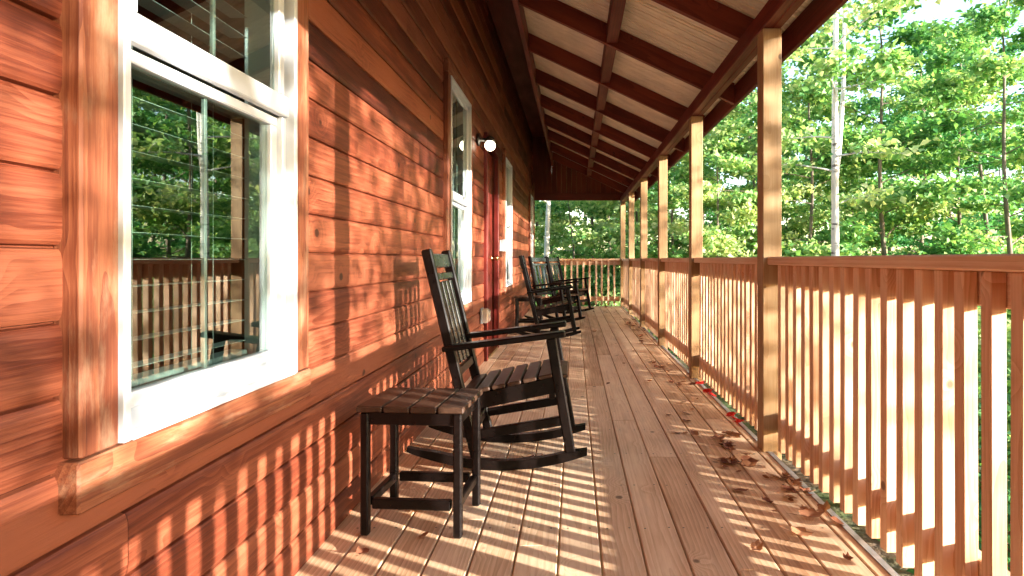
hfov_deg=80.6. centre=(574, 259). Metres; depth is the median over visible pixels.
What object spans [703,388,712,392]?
fallen leaf
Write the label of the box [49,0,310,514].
window
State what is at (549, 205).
birch tree
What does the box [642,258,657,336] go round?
porch railing
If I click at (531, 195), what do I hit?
window
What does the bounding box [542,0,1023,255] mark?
sky
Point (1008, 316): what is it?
undergrowth shrub
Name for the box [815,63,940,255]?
woodland tree
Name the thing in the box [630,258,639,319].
porch railing
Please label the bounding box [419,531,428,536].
fallen leaf
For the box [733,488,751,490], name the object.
fallen leaf
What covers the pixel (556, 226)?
woodland tree
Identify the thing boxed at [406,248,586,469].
rocking chair
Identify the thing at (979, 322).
undergrowth shrub
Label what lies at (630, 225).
porch post
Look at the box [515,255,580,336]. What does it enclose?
rocking chair
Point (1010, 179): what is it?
woodland tree
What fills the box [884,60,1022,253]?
woodland tree
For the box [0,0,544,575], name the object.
log cabin
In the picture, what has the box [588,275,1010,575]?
ground
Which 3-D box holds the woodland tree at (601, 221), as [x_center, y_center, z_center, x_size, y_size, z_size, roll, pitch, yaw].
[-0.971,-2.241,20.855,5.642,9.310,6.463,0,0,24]
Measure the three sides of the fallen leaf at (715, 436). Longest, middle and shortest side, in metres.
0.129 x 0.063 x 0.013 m
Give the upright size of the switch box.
0.134 m
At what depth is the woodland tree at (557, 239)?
17.72 m
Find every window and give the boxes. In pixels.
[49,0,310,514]
[441,57,472,314]
[501,148,512,294]
[528,189,533,281]
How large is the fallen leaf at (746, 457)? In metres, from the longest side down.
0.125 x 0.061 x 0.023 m
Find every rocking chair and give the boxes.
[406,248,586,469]
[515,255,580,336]
[524,256,584,320]
[547,256,593,313]
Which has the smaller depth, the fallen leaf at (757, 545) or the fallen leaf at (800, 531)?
the fallen leaf at (757, 545)
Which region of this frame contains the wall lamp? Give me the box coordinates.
[477,133,494,150]
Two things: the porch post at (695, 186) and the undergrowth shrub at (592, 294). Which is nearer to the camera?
the porch post at (695, 186)
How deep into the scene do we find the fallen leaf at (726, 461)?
2.82 m
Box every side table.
[356,387,482,538]
[514,295,542,325]
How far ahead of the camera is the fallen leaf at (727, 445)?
3.06 m
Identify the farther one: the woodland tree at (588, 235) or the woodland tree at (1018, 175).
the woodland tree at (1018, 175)
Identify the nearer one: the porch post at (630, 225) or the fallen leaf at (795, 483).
the fallen leaf at (795, 483)
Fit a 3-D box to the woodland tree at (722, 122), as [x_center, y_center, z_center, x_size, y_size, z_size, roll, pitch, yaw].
[3.949,-1.893,20.192,5.979,8.614,5.220,0,0,34]
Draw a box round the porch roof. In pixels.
[512,0,848,202]
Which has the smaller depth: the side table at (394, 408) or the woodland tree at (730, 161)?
the side table at (394, 408)
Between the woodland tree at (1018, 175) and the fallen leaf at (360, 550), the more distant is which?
the woodland tree at (1018, 175)
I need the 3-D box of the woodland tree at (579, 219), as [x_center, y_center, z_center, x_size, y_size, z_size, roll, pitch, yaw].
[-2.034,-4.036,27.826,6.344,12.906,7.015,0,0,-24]
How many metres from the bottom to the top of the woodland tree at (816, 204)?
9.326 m
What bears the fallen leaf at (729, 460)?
on the porch deck
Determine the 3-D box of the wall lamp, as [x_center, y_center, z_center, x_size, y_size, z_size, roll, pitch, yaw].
[-0.766,-1.020,5.230,0.154,0.151,0.110,0,0,0]
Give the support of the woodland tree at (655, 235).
on the ground
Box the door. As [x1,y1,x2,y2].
[482,132,499,360]
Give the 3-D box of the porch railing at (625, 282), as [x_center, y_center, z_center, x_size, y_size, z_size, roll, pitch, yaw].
[1.011,0.459,11.262,0.108,0.942,1.734,0,0,0]
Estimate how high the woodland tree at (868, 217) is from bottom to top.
6.362 m
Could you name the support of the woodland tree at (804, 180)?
on the ground
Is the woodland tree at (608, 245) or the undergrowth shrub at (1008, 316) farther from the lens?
the woodland tree at (608, 245)
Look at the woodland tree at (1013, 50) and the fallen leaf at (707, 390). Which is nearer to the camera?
the fallen leaf at (707, 390)
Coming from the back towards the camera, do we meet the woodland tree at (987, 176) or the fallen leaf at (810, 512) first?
the woodland tree at (987, 176)
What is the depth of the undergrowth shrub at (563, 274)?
15.92 m
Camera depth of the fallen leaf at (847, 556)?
1.92 m
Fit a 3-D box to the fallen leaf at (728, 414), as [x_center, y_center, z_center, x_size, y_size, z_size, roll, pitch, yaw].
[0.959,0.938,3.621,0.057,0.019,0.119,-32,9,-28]
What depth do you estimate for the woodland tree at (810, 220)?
13.19 m
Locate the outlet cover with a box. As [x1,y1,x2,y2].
[480,307,490,323]
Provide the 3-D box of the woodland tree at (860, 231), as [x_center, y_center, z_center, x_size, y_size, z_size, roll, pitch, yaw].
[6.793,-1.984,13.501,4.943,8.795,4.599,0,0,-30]
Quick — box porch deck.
[295,306,899,575]
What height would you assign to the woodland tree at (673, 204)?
6.610 m
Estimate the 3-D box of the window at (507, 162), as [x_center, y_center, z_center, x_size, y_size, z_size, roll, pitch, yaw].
[-0.902,-0.444,7.510,0.188,1.733,0.892,0,0,0]
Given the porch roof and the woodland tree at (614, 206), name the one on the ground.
the woodland tree at (614, 206)
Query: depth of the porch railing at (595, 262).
12.17 m
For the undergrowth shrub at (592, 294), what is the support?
on the ground
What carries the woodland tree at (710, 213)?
on the ground
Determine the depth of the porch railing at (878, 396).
1.80 m
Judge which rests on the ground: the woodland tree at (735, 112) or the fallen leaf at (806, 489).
the woodland tree at (735, 112)
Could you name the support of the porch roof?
attached to the log cabin
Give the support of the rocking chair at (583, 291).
on the porch deck
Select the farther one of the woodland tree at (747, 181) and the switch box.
the woodland tree at (747, 181)
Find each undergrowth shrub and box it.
[536,256,593,305]
[566,265,619,305]
[584,283,639,322]
[877,446,1010,573]
[977,305,1010,331]
[977,309,1010,415]
[977,310,1010,424]
[978,357,1010,549]
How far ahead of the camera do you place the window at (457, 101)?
4.67 m
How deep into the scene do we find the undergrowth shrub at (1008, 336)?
5.36 m
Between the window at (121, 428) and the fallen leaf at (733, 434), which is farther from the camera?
the fallen leaf at (733, 434)
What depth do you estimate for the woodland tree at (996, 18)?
12.52 m
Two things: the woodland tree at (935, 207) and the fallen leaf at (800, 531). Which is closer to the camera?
the fallen leaf at (800, 531)
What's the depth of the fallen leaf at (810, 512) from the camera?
2.23 m
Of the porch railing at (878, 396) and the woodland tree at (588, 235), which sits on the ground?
the woodland tree at (588, 235)
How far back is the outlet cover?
5.37 m
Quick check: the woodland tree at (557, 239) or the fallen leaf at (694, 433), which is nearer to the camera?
the fallen leaf at (694, 433)
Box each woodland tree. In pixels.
[535,200,684,279]
[535,201,583,268]
[535,201,619,305]
[535,202,616,271]
[535,214,596,279]
[541,212,634,258]
[554,164,705,305]
[554,198,684,291]
[584,164,711,249]
[592,132,756,331]
[604,120,824,336]
[634,98,787,257]
[678,57,858,256]
[679,88,783,252]
[704,59,816,254]
[709,17,926,255]
[738,84,876,256]
[742,80,855,253]
[782,0,1008,254]
[782,107,979,254]
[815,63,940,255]
[817,127,918,254]
[825,19,1010,254]
[859,17,1023,308]
[881,0,1023,312]
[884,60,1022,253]
[891,171,1000,251]
[913,5,1023,253]
[940,117,1023,251]
[970,122,1023,253]
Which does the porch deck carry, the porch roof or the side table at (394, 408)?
the side table at (394, 408)
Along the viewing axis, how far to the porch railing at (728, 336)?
3.82 m
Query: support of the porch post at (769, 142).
on the ground
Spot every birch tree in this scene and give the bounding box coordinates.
[535,201,568,295]
[736,0,941,255]
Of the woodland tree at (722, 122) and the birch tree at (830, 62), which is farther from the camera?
the woodland tree at (722, 122)
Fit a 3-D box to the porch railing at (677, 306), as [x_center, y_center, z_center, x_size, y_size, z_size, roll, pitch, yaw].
[1.011,0.459,5.772,0.108,0.942,1.734,0,0,0]
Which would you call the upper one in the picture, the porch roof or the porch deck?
the porch roof
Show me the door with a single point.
(488, 351)
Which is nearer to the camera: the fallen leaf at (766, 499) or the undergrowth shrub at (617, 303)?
the fallen leaf at (766, 499)
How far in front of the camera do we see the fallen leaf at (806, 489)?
2.47 m
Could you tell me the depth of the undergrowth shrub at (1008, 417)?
4.47 m
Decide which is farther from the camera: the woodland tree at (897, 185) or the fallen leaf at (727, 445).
the woodland tree at (897, 185)
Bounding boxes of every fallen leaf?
[356,546,368,555]
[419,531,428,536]
[689,430,698,434]
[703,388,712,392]
[709,434,723,438]
[712,458,737,462]
[723,441,732,449]
[726,412,737,416]
[727,430,740,437]
[727,454,738,465]
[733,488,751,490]
[739,460,764,466]
[741,455,759,465]
[750,539,764,550]
[762,497,776,504]
[780,526,813,535]
[782,484,794,490]
[788,478,802,485]
[789,508,823,516]
[800,487,812,491]
[816,501,829,511]
[827,514,844,525]
[843,549,852,560]
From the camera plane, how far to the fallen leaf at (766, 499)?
2.37 m
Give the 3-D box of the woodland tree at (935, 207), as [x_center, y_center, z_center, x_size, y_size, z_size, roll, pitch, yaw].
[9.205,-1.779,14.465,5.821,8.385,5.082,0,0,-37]
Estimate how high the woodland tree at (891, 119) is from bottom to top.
9.541 m
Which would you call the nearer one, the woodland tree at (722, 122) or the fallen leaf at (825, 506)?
the fallen leaf at (825, 506)
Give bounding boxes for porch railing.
[535,259,619,304]
[622,259,627,308]
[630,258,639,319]
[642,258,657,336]
[661,258,688,366]
[694,257,756,429]
[767,254,1023,575]
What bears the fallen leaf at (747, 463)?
on the porch deck
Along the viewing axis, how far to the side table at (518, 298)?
8.16 m
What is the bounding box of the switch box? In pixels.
[500,240,505,251]
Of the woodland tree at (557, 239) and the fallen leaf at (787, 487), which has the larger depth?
the woodland tree at (557, 239)
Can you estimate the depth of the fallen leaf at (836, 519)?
2.18 m
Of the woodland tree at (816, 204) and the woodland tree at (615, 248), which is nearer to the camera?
the woodland tree at (816, 204)
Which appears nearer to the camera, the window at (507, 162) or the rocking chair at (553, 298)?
the window at (507, 162)
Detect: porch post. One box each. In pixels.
[620,202,624,307]
[628,192,633,316]
[640,178,646,328]
[658,155,666,348]
[689,116,702,380]
[757,28,781,460]
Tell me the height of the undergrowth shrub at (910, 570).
1.332 m
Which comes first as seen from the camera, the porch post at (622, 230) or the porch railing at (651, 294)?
the porch railing at (651, 294)
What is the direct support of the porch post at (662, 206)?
on the ground

